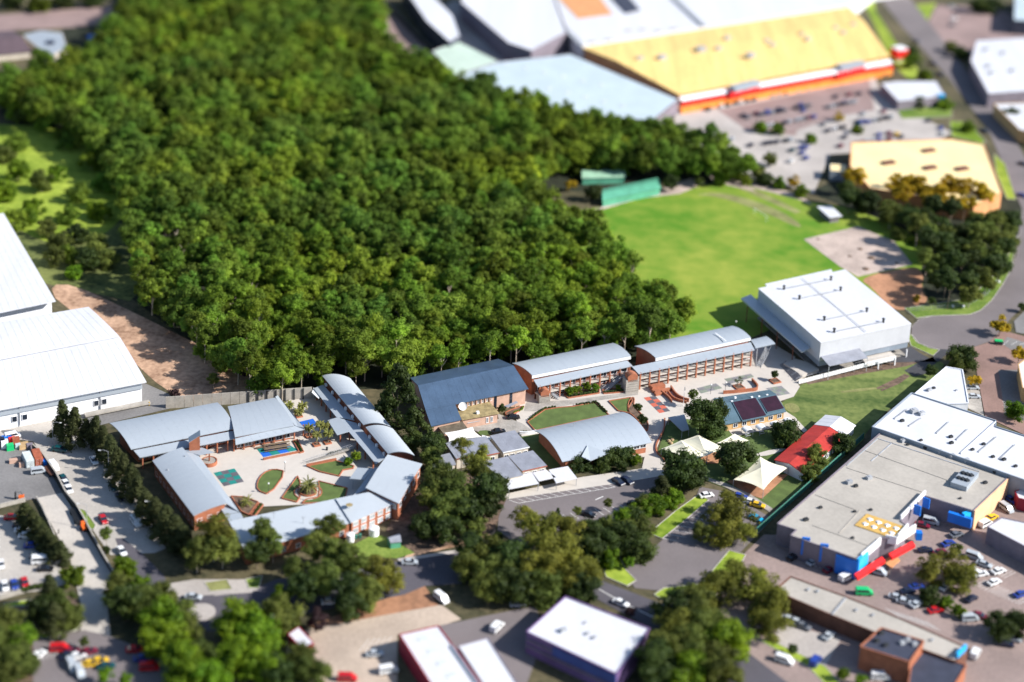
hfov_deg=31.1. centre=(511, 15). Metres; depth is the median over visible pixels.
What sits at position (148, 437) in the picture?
school wing
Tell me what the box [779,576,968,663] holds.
shop row
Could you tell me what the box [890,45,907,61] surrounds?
sign pylon
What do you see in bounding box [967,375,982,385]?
leafy tree
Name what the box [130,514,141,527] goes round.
parked van
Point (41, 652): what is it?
parked car
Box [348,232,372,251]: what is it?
forest tree
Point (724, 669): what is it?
gum tree
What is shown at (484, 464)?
gum tree
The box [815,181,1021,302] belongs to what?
grove floor
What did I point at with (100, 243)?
gum tree
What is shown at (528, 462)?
classroom
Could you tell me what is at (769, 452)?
path
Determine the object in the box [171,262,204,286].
forest tree
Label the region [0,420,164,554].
street apron
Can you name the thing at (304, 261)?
forest tree
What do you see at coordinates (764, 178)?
leafy tree
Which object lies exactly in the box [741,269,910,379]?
sports hall
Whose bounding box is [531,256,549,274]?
forest tree
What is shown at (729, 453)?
leafy tree
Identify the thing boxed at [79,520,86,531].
tractor
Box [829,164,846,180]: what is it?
loading bay
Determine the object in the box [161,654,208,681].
leafy tree
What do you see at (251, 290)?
forest tree
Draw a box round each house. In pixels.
[0,30,31,60]
[23,31,65,60]
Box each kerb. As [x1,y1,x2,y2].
[4,599,31,606]
[37,626,79,638]
[204,579,231,591]
[604,556,635,585]
[653,495,708,538]
[654,550,745,603]
[759,640,838,681]
[897,104,951,118]
[904,234,1018,317]
[909,334,939,355]
[950,121,984,143]
[994,156,1015,199]
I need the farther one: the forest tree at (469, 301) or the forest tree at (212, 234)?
the forest tree at (212, 234)
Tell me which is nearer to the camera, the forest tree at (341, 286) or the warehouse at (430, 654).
the warehouse at (430, 654)
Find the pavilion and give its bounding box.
[817,206,841,222]
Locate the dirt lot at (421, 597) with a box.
[311,586,437,627]
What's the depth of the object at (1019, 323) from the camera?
674.61 m
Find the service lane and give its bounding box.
[64,383,170,427]
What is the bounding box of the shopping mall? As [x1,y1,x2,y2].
[556,0,876,58]
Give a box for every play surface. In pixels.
[701,452,718,462]
[727,474,787,498]
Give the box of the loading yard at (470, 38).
[445,0,570,60]
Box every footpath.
[167,579,252,596]
[212,581,256,595]
[398,550,458,561]
[506,466,663,498]
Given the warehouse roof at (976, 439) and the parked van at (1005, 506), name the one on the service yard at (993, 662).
the parked van at (1005, 506)
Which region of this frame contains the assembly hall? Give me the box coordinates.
[410,359,527,433]
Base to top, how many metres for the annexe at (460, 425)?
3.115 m
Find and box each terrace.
[729,416,786,435]
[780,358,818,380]
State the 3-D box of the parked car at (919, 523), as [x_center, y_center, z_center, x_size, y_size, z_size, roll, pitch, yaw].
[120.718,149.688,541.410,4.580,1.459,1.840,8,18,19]
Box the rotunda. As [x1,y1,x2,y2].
[185,448,216,467]
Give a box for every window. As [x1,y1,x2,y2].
[12,416,16,421]
[22,414,27,419]
[94,400,98,405]
[101,398,106,404]
[361,523,366,530]
[369,513,374,519]
[377,516,382,522]
[385,513,390,519]
[494,396,496,408]
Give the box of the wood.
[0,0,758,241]
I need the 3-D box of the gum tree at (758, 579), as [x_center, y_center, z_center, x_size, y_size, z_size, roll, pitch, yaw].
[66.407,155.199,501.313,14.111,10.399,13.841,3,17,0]
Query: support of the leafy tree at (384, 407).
on the ground at (466, 602)
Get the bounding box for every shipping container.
[22,451,33,467]
[31,448,42,465]
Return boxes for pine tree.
[374,362,424,431]
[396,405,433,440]
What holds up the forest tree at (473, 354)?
on the forest floor at (376, 378)
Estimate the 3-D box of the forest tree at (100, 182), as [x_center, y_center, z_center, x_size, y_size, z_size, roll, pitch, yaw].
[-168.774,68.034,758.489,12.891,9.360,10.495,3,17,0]
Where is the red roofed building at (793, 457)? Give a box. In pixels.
[774,415,855,480]
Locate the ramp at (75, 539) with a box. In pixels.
[38,493,110,635]
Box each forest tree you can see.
[2,131,30,151]
[4,207,29,231]
[26,0,51,12]
[54,130,75,149]
[54,202,81,225]
[59,243,80,265]
[63,181,91,202]
[89,171,114,193]
[118,214,144,242]
[122,233,151,247]
[127,248,150,271]
[128,239,153,256]
[130,255,156,283]
[134,276,169,314]
[138,220,164,243]
[145,266,169,278]
[152,241,173,263]
[154,269,176,293]
[155,235,172,251]
[156,286,176,315]
[157,215,170,237]
[158,246,172,261]
[159,245,186,278]
[159,296,182,327]
[164,212,187,237]
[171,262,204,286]
[172,229,195,260]
[174,283,205,316]
[175,270,200,296]
[181,218,199,230]
[181,311,194,326]
[184,225,200,232]
[185,242,207,265]
[186,310,207,345]
[187,220,218,245]
[190,318,218,362]
[196,302,227,324]
[197,260,226,285]
[199,208,219,227]
[200,253,222,273]
[201,235,221,257]
[202,231,223,253]
[203,285,231,308]
[204,285,227,331]
[205,267,229,289]
[205,343,221,371]
[208,219,227,240]
[213,243,239,263]
[215,218,242,236]
[220,240,233,255]
[220,259,244,279]
[220,316,239,331]
[221,277,249,305]
[221,336,248,384]
[224,313,255,342]
[225,308,246,319]
[231,245,250,266]
[231,298,250,318]
[233,344,266,390]
[235,235,256,251]
[237,283,267,317]
[239,224,254,234]
[240,318,274,348]
[242,267,260,287]
[242,297,271,321]
[243,247,260,268]
[243,261,265,283]
[243,331,263,376]
[244,227,262,249]
[244,291,273,320]
[248,211,273,230]
[250,221,269,240]
[253,251,269,271]
[256,236,277,253]
[256,251,292,274]
[259,307,280,324]
[261,255,292,284]
[261,355,276,374]
[263,224,292,239]
[263,283,282,295]
[263,292,279,311]
[264,239,294,262]
[264,324,275,343]
[265,358,294,400]
[270,335,298,354]
[275,232,296,255]
[275,266,302,290]
[275,285,312,309]
[276,314,297,330]
[279,291,311,314]
[284,226,301,232]
[284,320,302,340]
[284,332,295,342]
[287,308,311,343]
[289,231,308,253]
[289,350,315,386]
[290,232,306,251]
[290,260,305,276]
[293,256,314,274]
[294,268,314,284]
[300,344,316,377]
[301,275,332,302]
[302,227,334,257]
[302,317,324,344]
[305,222,331,236]
[305,263,326,278]
[310,300,329,318]
[311,251,330,265]
[311,358,334,380]
[313,330,330,345]
[314,331,341,373]
[319,249,344,272]
[319,308,340,333]
[320,257,346,274]
[320,270,342,287]
[321,289,341,323]
[323,213,346,237]
[324,324,338,337]
[330,222,349,235]
[331,324,360,374]
[332,273,355,296]
[333,235,355,257]
[334,227,356,245]
[341,267,365,284]
[341,283,367,306]
[341,299,365,320]
[342,251,358,268]
[343,327,386,381]
[345,243,372,272]
[345,353,369,383]
[346,318,369,331]
[347,208,374,237]
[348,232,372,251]
[356,286,373,316]
[358,310,386,340]
[364,265,393,285]
[364,287,384,308]
[364,293,392,318]
[365,227,388,254]
[367,221,386,237]
[369,333,394,376]
[372,256,395,271]
[378,316,411,346]
[378,340,424,376]
[379,242,400,272]
[382,223,398,238]
[384,230,402,271]
[385,289,413,318]
[386,287,406,313]
[387,318,414,345]
[389,227,409,259]
[390,253,409,280]
[391,268,411,290]
[392,263,406,277]
[396,218,416,252]
[397,290,434,318]
[402,255,420,272]
[403,230,426,249]
[403,337,430,366]
[405,311,424,336]
[408,324,429,340]
[409,261,438,292]
[414,220,430,236]
[416,248,427,260]
[417,280,440,296]
[420,242,449,269]
[421,227,444,250]
[422,331,435,365]
[424,294,432,311]
[426,323,449,342]
[426,339,443,372]
[427,213,454,239]
[429,257,448,282]
[431,343,450,369]
[433,220,459,244]
[433,264,440,280]
[434,293,466,317]
[438,264,459,290]
[438,307,453,326]
[439,238,457,253]
[441,265,467,291]
[444,241,471,267]
[446,317,470,336]
[447,337,470,366]
[449,331,466,349]
[452,232,473,247]
[455,291,475,307]
[456,264,464,270]
[457,282,471,295]
[457,306,473,324]
[462,242,478,259]
[465,256,484,269]
[465,276,494,307]
[465,333,488,362]
[467,325,488,335]
[470,263,481,276]
[471,306,493,322]
[472,271,491,285]
[474,328,505,360]
[475,234,492,246]
[475,246,493,258]
[478,246,506,267]
[478,250,511,283]
[480,280,498,301]
[480,298,499,315]
[481,227,512,252]
[482,310,509,350]
[492,271,524,301]
[492,291,508,306]
[492,311,532,362]
[494,261,517,281]
[495,303,514,318]
[503,288,533,315]
[505,324,531,361]
[506,248,525,268]
[509,235,526,250]
[510,312,534,354]
[512,264,530,284]
[516,245,530,260]
[518,227,541,243]
[520,284,536,296]
[521,307,552,338]
[522,226,548,247]
[522,256,547,285]
[522,329,548,358]
[524,289,559,321]
[530,239,547,257]
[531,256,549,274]
[531,283,555,299]
[532,290,556,305]
[542,274,566,290]
[543,231,570,257]
[543,322,566,354]
[545,244,567,262]
[545,258,563,276]
[545,279,575,301]
[550,267,575,284]
[556,288,591,311]
[560,317,587,350]
[562,231,586,256]
[564,280,584,292]
[565,244,584,254]
[565,247,579,262]
[565,291,591,319]
[567,251,592,283]
[568,257,601,291]
[569,316,595,348]
[575,310,601,347]
[579,291,593,303]
[580,219,600,245]
[582,244,596,261]
[588,236,619,263]
[588,294,608,318]
[590,266,614,284]
[591,231,614,247]
[591,254,608,289]
[595,317,614,342]
[600,313,619,324]
[604,281,629,300]
[605,299,620,316]
[607,258,624,281]
[609,235,633,262]
[611,272,641,305]
[613,312,636,348]
[617,296,644,326]
[624,249,645,271]
[630,289,652,305]
[636,301,663,335]
[641,277,662,294]
[647,283,670,303]
[651,279,678,302]
[658,308,683,338]
[660,301,677,333]
[670,293,697,323]
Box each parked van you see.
[4,430,20,436]
[30,465,45,474]
[31,553,52,564]
[48,458,59,470]
[49,642,69,652]
[65,655,75,672]
[73,662,85,679]
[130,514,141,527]
[139,660,158,671]
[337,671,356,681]
[378,663,398,674]
[433,589,449,604]
[489,620,504,633]
[774,651,794,665]
[809,654,821,667]
[838,571,851,582]
[855,586,873,596]
[870,670,889,680]
[871,566,886,576]
[922,514,939,525]
[961,612,979,622]
[965,548,983,559]
[969,646,981,659]
[978,517,992,528]
[998,500,1013,513]
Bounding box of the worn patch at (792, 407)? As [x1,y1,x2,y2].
[784,403,799,412]
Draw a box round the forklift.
[14,491,23,499]
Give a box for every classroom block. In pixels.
[512,343,631,398]
[632,326,774,389]
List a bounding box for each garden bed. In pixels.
[231,495,258,515]
[250,502,263,515]
[257,469,283,493]
[281,475,300,502]
[293,439,303,452]
[302,480,347,503]
[307,460,353,476]
[505,406,522,414]
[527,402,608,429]
[564,388,599,398]
[602,387,624,393]
[608,397,632,413]
[628,397,648,430]
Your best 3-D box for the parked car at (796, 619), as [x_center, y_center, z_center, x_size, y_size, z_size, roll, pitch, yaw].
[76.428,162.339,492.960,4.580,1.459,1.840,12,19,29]
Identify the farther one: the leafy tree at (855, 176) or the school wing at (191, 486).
the leafy tree at (855, 176)
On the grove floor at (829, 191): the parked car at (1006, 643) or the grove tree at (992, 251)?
the grove tree at (992, 251)
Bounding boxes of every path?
[596,178,706,209]
[708,478,772,511]
[711,176,754,190]
[752,183,810,203]
[757,448,784,455]
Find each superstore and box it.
[432,41,498,86]
[455,54,678,122]
[582,7,892,113]
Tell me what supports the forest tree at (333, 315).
on the forest floor at (376, 378)
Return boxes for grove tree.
[836,179,861,205]
[838,188,858,213]
[852,190,878,212]
[855,189,881,217]
[876,203,902,228]
[879,199,897,211]
[895,206,922,233]
[898,202,914,225]
[905,212,929,246]
[916,226,933,247]
[916,247,939,276]
[918,206,938,222]
[920,233,939,248]
[922,193,945,213]
[922,223,938,233]
[923,259,942,277]
[926,269,942,293]
[931,230,954,251]
[932,215,952,227]
[932,230,958,252]
[934,264,957,301]
[935,251,949,265]
[937,224,958,236]
[940,272,959,308]
[941,196,963,222]
[943,249,965,270]
[953,222,973,238]
[954,236,972,253]
[957,285,983,307]
[958,252,971,270]
[958,270,979,287]
[961,262,980,272]
[962,220,981,239]
[963,240,988,262]
[964,211,984,222]
[966,221,988,241]
[967,249,982,263]
[970,214,983,227]
[974,265,1000,291]
[975,220,999,242]
[977,243,1003,264]
[980,255,1007,278]
[983,212,1003,228]
[986,230,1011,248]
[987,252,1014,280]
[989,209,1006,225]
[996,236,1017,254]
[1001,222,1017,233]
[1001,229,1021,252]
[1003,210,1023,227]
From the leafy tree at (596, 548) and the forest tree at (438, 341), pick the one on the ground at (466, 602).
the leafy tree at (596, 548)
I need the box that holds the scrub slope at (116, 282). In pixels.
[15,221,142,300]
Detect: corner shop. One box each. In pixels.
[858,627,923,681]
[908,651,966,681]
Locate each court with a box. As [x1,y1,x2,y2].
[257,443,296,456]
[300,419,315,426]
[697,383,721,392]
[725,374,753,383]
[766,386,789,395]
[804,226,912,276]
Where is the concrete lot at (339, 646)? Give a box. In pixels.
[287,605,459,681]
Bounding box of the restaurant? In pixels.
[880,81,945,109]
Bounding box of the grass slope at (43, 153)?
[0,124,121,242]
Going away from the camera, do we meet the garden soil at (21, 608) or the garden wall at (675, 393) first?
the garden soil at (21, 608)
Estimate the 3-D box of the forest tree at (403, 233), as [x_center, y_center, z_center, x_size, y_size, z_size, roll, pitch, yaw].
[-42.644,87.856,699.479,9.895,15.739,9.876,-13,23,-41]
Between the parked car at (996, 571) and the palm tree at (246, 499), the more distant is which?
the palm tree at (246, 499)
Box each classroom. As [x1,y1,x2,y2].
[440,453,455,469]
[446,442,470,468]
[466,436,498,460]
[487,456,522,479]
[490,430,529,457]
[508,450,546,474]
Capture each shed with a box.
[288,627,313,648]
[387,534,400,548]
[582,169,624,184]
[602,178,660,206]
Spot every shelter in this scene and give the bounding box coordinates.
[668,414,688,437]
[741,426,752,436]
[755,424,767,435]
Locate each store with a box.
[402,0,460,48]
[460,0,566,60]
[849,139,1001,219]
[969,37,1023,106]
[993,102,1023,143]
[1012,0,1023,34]
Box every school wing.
[110,402,234,468]
[152,447,238,529]
[221,499,349,564]
[228,395,303,450]
[314,374,390,435]
[336,492,392,534]
[340,418,414,467]
[350,455,421,519]
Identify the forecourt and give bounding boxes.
[440,606,538,681]
[775,626,840,664]
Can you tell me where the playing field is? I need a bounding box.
[572,184,922,340]
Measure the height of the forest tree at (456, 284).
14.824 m
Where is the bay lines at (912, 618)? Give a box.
[886,608,938,629]
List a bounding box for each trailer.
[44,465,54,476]
[69,507,82,523]
[994,339,1002,344]
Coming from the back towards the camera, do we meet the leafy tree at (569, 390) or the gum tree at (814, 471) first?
the leafy tree at (569, 390)
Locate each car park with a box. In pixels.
[0,515,65,594]
[33,630,178,681]
[498,477,658,541]
[626,487,768,589]
[674,78,950,193]
[719,79,873,135]
[929,5,1023,57]
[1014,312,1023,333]
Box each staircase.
[551,392,560,399]
[604,374,622,390]
[756,347,770,366]
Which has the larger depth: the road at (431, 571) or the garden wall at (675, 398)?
the garden wall at (675, 398)
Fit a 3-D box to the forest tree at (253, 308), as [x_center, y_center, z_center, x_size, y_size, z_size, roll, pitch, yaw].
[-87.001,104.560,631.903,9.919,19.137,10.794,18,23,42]
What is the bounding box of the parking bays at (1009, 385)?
[998,370,1023,420]
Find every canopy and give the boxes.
[312,388,319,398]
[328,417,349,441]
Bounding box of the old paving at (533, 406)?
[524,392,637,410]
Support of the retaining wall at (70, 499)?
on the ground at (466, 602)
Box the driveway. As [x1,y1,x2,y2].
[469,414,531,433]
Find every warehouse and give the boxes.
[0,213,55,321]
[0,307,146,429]
[399,625,479,681]
[457,637,516,681]
[985,517,1023,563]
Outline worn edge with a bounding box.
[698,193,800,226]
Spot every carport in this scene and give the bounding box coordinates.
[507,472,538,490]
[532,470,555,487]
[549,466,576,484]
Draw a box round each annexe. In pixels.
[438,420,466,439]
[457,401,498,427]
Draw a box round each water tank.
[46,40,54,44]
[346,532,353,542]
[369,525,378,536]
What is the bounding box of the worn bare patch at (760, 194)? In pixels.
[737,187,800,212]
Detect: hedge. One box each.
[19,582,42,591]
[253,503,261,514]
[294,440,301,451]
[528,405,555,419]
[567,391,597,396]
[575,400,607,411]
[603,389,623,392]
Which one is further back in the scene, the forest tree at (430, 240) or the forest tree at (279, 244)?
the forest tree at (430, 240)
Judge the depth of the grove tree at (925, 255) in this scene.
708.34 m
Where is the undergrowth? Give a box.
[0,0,751,394]
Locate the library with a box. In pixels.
[713,390,785,430]
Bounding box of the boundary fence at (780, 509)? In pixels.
[756,433,863,533]
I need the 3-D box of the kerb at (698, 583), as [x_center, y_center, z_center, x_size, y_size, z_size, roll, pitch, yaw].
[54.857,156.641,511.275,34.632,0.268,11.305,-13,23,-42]
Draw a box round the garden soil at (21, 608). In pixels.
[10,596,78,681]
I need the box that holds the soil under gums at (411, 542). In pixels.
[386,473,506,553]
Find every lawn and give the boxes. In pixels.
[354,535,413,557]
[478,430,491,435]
[521,434,560,467]
[658,419,807,507]
[782,362,943,462]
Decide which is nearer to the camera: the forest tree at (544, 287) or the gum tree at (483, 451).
the gum tree at (483, 451)
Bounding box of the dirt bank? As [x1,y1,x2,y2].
[52,285,255,401]
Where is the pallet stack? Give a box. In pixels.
[18,441,27,449]
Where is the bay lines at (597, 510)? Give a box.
[510,485,702,540]
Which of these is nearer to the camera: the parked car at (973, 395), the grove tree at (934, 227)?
the parked car at (973, 395)
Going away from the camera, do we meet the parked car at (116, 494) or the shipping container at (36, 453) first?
the parked car at (116, 494)
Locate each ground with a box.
[0,0,1023,681]
[863,268,926,309]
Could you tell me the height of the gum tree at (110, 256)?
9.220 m
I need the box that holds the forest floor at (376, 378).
[0,0,773,389]
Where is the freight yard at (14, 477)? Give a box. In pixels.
[0,445,61,502]
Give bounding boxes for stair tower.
[536,386,550,403]
[622,370,638,393]
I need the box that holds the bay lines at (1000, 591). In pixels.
[974,580,1023,603]
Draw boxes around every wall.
[32,444,113,572]
[166,387,311,407]
[263,451,298,459]
[306,458,336,466]
[382,0,430,51]
[520,430,535,434]
[655,418,664,459]
[661,390,671,402]
[668,390,686,402]
[670,385,688,401]
[723,378,757,393]
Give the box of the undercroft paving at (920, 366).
[883,347,949,376]
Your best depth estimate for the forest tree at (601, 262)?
678.25 m
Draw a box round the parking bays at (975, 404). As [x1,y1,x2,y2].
[966,384,983,415]
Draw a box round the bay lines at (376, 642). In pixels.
[361,636,391,648]
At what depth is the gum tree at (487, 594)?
494.13 m
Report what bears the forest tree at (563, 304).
on the forest floor at (376, 378)
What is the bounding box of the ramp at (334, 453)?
[305,444,355,463]
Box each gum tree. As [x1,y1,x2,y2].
[0,145,17,164]
[0,602,26,637]
[0,625,28,663]
[0,641,41,680]
[0,657,27,681]
[27,168,54,191]
[36,216,57,237]
[42,246,65,267]
[44,587,78,609]
[45,230,74,251]
[52,600,85,632]
[79,635,88,646]
[83,232,108,252]
[95,248,120,271]
[99,526,112,544]
[102,569,134,595]
[125,582,164,622]
[153,579,178,603]
[162,597,200,621]
[170,616,205,643]
[179,637,219,675]
[181,535,212,572]
[192,512,235,561]
[203,528,242,568]
[206,372,219,388]
[247,515,277,541]
[260,591,307,637]
[261,533,285,562]
[280,554,309,579]
[281,639,318,681]
[293,652,332,681]
[300,530,327,562]
[307,558,341,597]
[309,512,346,539]
[320,534,355,568]
[334,543,372,577]
[353,574,385,614]
[358,553,401,584]
[374,565,405,593]
[415,476,447,510]
[419,446,443,468]
[420,446,444,463]
[420,462,458,490]
[430,486,469,527]
[437,471,477,496]
[449,548,488,584]
[450,436,473,469]
[460,453,482,482]
[465,516,488,537]
[468,458,492,480]
[469,443,491,460]
[469,569,507,603]
[474,532,504,569]
[474,551,516,591]
[507,504,538,537]
[513,550,557,587]
[516,510,543,552]
[522,568,563,612]
[523,532,566,563]
[531,511,568,545]
[539,551,577,593]
[549,514,586,542]
[551,530,586,566]
[557,555,603,590]
[572,506,581,520]
[598,513,617,532]
[603,498,612,510]
[618,517,636,535]
[628,514,659,540]
[634,492,653,511]
[644,626,690,660]
[651,606,702,634]
[671,581,716,621]
[673,621,722,670]
[683,605,729,644]
[688,389,698,398]
[690,520,714,542]
[694,176,703,185]
[695,568,742,608]
[695,639,746,681]
[698,503,737,527]
[706,518,742,550]
[712,489,746,508]
[717,500,760,536]
[720,557,757,588]
[731,566,780,602]
[735,522,757,545]
[746,582,791,623]
[746,606,795,644]
[750,164,765,177]
[762,152,777,164]
[798,460,821,482]
[807,441,827,462]
[816,457,828,469]
[889,228,906,240]
[913,553,954,586]
[935,546,976,577]
[943,563,978,595]
[944,40,957,52]
[945,352,965,368]
[949,542,963,553]
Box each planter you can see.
[294,485,321,499]
[312,441,320,446]
[323,439,331,444]
[649,382,670,395]
[732,383,744,389]
[768,378,781,383]
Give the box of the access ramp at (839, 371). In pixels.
[796,354,895,383]
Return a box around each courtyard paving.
[200,394,381,507]
[516,344,806,467]
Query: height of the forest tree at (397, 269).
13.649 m
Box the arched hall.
[534,412,651,468]
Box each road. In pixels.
[0,5,116,30]
[115,538,785,681]
[385,7,431,56]
[882,0,1023,348]
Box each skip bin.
[0,438,7,448]
[6,442,13,450]
[12,436,19,444]
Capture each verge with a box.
[5,600,26,605]
[36,627,75,637]
[80,509,94,528]
[206,580,230,590]
[246,576,261,587]
[405,529,494,557]
[605,556,634,584]
[653,495,707,537]
[655,551,744,597]
[760,640,837,681]
[866,1,918,80]
[898,106,951,118]
[905,253,1013,317]
[909,335,937,354]
[916,3,935,19]
[950,121,984,143]
[994,154,1015,198]
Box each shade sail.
[444,427,480,441]
[661,440,706,463]
[682,435,720,456]
[718,434,747,442]
[733,457,788,498]
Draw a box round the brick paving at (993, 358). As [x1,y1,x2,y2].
[974,331,1023,433]
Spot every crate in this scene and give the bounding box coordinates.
[9,457,20,463]
[19,462,24,467]
[26,442,32,448]
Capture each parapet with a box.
[0,497,25,507]
[0,590,23,599]
[36,496,70,564]
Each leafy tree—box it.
[0,0,26,9]
[0,178,17,201]
[1,621,38,651]
[3,159,31,180]
[12,106,29,123]
[20,206,37,226]
[22,197,49,214]
[23,591,58,628]
[47,164,68,182]
[50,0,74,9]
[57,565,85,588]
[64,264,83,279]
[65,222,91,244]
[74,148,101,169]
[75,246,103,270]
[79,0,104,7]
[85,201,112,221]
[97,666,116,681]
[99,581,149,620]
[102,545,110,553]
[111,555,138,577]
[118,671,132,681]
[124,574,152,588]
[135,593,185,636]
[136,617,193,659]
[158,637,204,681]
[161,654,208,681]
[167,388,180,395]
[186,657,233,681]
[208,595,265,642]
[213,632,264,681]
[218,609,244,638]
[231,607,285,654]
[237,637,288,681]
[240,540,270,568]
[258,651,297,681]
[270,583,294,607]
[286,570,320,604]
[305,606,328,631]
[326,571,366,613]
[335,592,370,623]
[343,457,353,464]
[352,451,360,462]
[377,400,396,415]
[400,434,420,452]
[408,510,440,540]
[417,430,447,449]
[420,432,446,454]
[430,515,466,544]
[449,529,492,562]
[454,496,485,526]
[465,470,504,500]
[477,492,508,521]
[486,536,530,571]
[487,470,511,496]
[491,564,536,608]
[494,531,502,538]
[496,403,506,411]
[564,180,577,189]
[564,568,603,604]
[565,386,573,394]
[568,452,593,473]
[573,385,582,392]
[573,517,604,538]
[576,535,608,561]
[582,381,590,389]
[583,183,602,199]
[590,383,599,390]
[592,455,613,473]
[598,545,619,570]
[599,528,624,557]
[603,445,626,464]
[604,519,641,555]
[612,506,633,522]
[614,460,628,471]
[617,445,635,464]
[620,529,659,565]
[623,556,634,568]
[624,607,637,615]
[626,505,646,519]
[630,453,642,465]
[630,497,653,517]
[632,636,689,681]
[633,403,642,416]
[637,414,648,423]
[645,493,664,514]
[647,495,668,517]
[648,586,705,625]
[655,643,711,681]
[658,446,709,490]
[662,487,686,510]
[663,173,678,190]
[683,465,708,489]
[684,396,723,434]
[697,416,727,440]
[702,616,758,663]
[708,397,730,418]
[713,438,759,475]
[735,376,743,384]
[752,120,767,133]
[755,172,773,186]
[767,418,802,447]
[768,122,784,134]
[771,176,785,189]
[771,370,778,379]
[787,174,799,186]
[787,643,798,653]
[792,183,810,197]
[805,133,817,143]
[830,430,855,454]
[833,110,844,120]
[835,667,850,680]
[840,167,867,185]
[850,124,865,133]
[855,674,868,681]
[884,172,910,191]
[890,183,913,202]
[900,174,924,185]
[903,53,923,67]
[905,44,919,55]
[906,237,920,245]
[911,175,931,194]
[912,294,920,302]
[914,95,925,109]
[916,69,932,80]
[916,584,941,606]
[918,191,943,206]
[925,364,938,375]
[928,182,946,194]
[928,297,935,304]
[934,97,955,109]
[937,186,956,217]
[938,595,954,608]
[939,172,961,192]
[944,343,979,370]
[950,177,973,192]
[950,603,967,618]
[951,45,970,59]
[957,189,978,221]
[959,120,976,133]
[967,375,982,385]
[968,0,988,12]
[970,180,995,201]
[982,0,1004,13]
[982,609,1019,643]
[989,314,1011,334]
[1002,106,1019,114]
[1003,400,1023,422]
[1003,607,1023,638]
[1011,345,1023,362]
[1017,302,1023,310]
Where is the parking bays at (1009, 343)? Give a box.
[1003,337,1023,348]
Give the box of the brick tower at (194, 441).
[188,430,199,456]
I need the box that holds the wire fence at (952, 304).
[914,279,997,310]
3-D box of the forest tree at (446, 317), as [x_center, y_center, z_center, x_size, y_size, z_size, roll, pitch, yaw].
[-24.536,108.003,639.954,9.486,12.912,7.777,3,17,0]
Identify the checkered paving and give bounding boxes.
[214,468,243,485]
[644,396,669,412]
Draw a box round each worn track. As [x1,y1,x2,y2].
[841,387,876,392]
[877,374,905,388]
[880,375,908,390]
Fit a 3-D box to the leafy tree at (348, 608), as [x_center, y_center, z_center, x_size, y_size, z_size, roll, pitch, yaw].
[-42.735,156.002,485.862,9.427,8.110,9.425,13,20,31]
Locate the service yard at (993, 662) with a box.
[722,500,1023,681]
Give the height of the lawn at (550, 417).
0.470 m
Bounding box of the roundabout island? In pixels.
[188,603,215,620]
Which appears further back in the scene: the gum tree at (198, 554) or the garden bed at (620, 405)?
the garden bed at (620, 405)
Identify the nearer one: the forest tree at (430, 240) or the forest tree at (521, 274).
the forest tree at (521, 274)
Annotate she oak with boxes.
[14,502,43,527]
[16,509,36,538]
[24,516,45,541]
[33,524,56,550]
[35,531,57,550]
[36,601,71,641]
[37,573,58,596]
[40,537,64,564]
[46,399,73,443]
[46,540,73,567]
[61,406,84,452]
[74,418,94,450]
[83,415,101,453]
[91,425,109,460]
[97,434,117,468]
[101,447,123,477]
[106,453,128,490]
[116,462,143,504]
[124,476,146,509]
[132,490,154,523]
[138,496,165,531]
[145,505,173,541]
[157,513,183,556]
[165,524,195,559]
[648,475,670,498]
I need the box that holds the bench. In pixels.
[263,444,290,451]
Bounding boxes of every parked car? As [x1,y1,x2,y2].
[0,559,4,569]
[0,579,9,591]
[3,513,17,520]
[9,578,18,590]
[12,521,19,527]
[14,526,29,533]
[17,531,27,538]
[20,576,28,586]
[23,541,36,548]
[29,551,40,558]
[33,649,47,658]
[36,564,53,571]
[51,445,67,452]
[59,473,68,480]
[59,650,71,659]
[61,479,71,486]
[62,647,80,651]
[64,484,73,493]
[69,651,86,659]
[79,647,97,654]
[81,659,98,667]
[89,455,98,464]
[90,656,108,662]
[97,661,114,669]
[98,514,108,523]
[115,491,124,501]
[116,545,127,555]
[126,645,143,653]
[133,653,151,662]
[184,592,202,600]
[321,597,335,605]
[366,649,383,657]
[402,558,417,565]
[491,428,505,434]
[506,413,519,419]
[509,600,525,607]
[580,509,596,517]
[611,477,624,485]
[612,597,629,607]
[620,475,633,484]
[698,491,714,498]
[735,492,747,498]
[743,497,756,503]
[748,514,763,522]
[749,500,765,508]
[782,614,794,624]
[786,553,797,561]
[790,617,805,623]
[794,621,811,631]
[806,559,814,566]
[821,630,835,640]
[822,566,832,573]
[881,564,889,571]
[888,592,905,599]
[896,597,911,606]
[899,586,916,594]
[908,582,925,588]
[909,599,922,608]
[914,520,929,528]
[917,546,933,553]
[927,606,943,614]
[932,548,947,554]
[939,582,949,591]
[940,539,955,547]
[949,531,963,538]
[963,594,978,603]
[966,384,979,389]
[968,393,980,398]
[972,610,986,618]
[975,559,992,568]
[975,569,989,577]
[986,513,998,520]
[986,578,1001,586]
[990,567,1006,575]
[996,639,1013,647]
[1005,495,1014,503]
[1009,635,1021,642]
[1012,590,1023,598]
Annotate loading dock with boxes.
[84,400,150,416]
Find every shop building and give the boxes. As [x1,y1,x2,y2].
[915,366,968,409]
[1017,360,1023,401]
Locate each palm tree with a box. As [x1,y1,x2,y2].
[239,494,253,507]
[285,400,293,409]
[293,406,303,415]
[297,400,307,409]
[298,474,319,494]
[304,422,314,435]
[310,430,321,443]
[314,420,324,433]
[321,420,329,429]
[322,427,333,441]
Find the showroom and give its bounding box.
[525,596,649,681]
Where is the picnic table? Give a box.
[263,441,289,447]
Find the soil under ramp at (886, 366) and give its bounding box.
[806,362,917,383]
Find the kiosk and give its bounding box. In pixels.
[1014,489,1023,510]

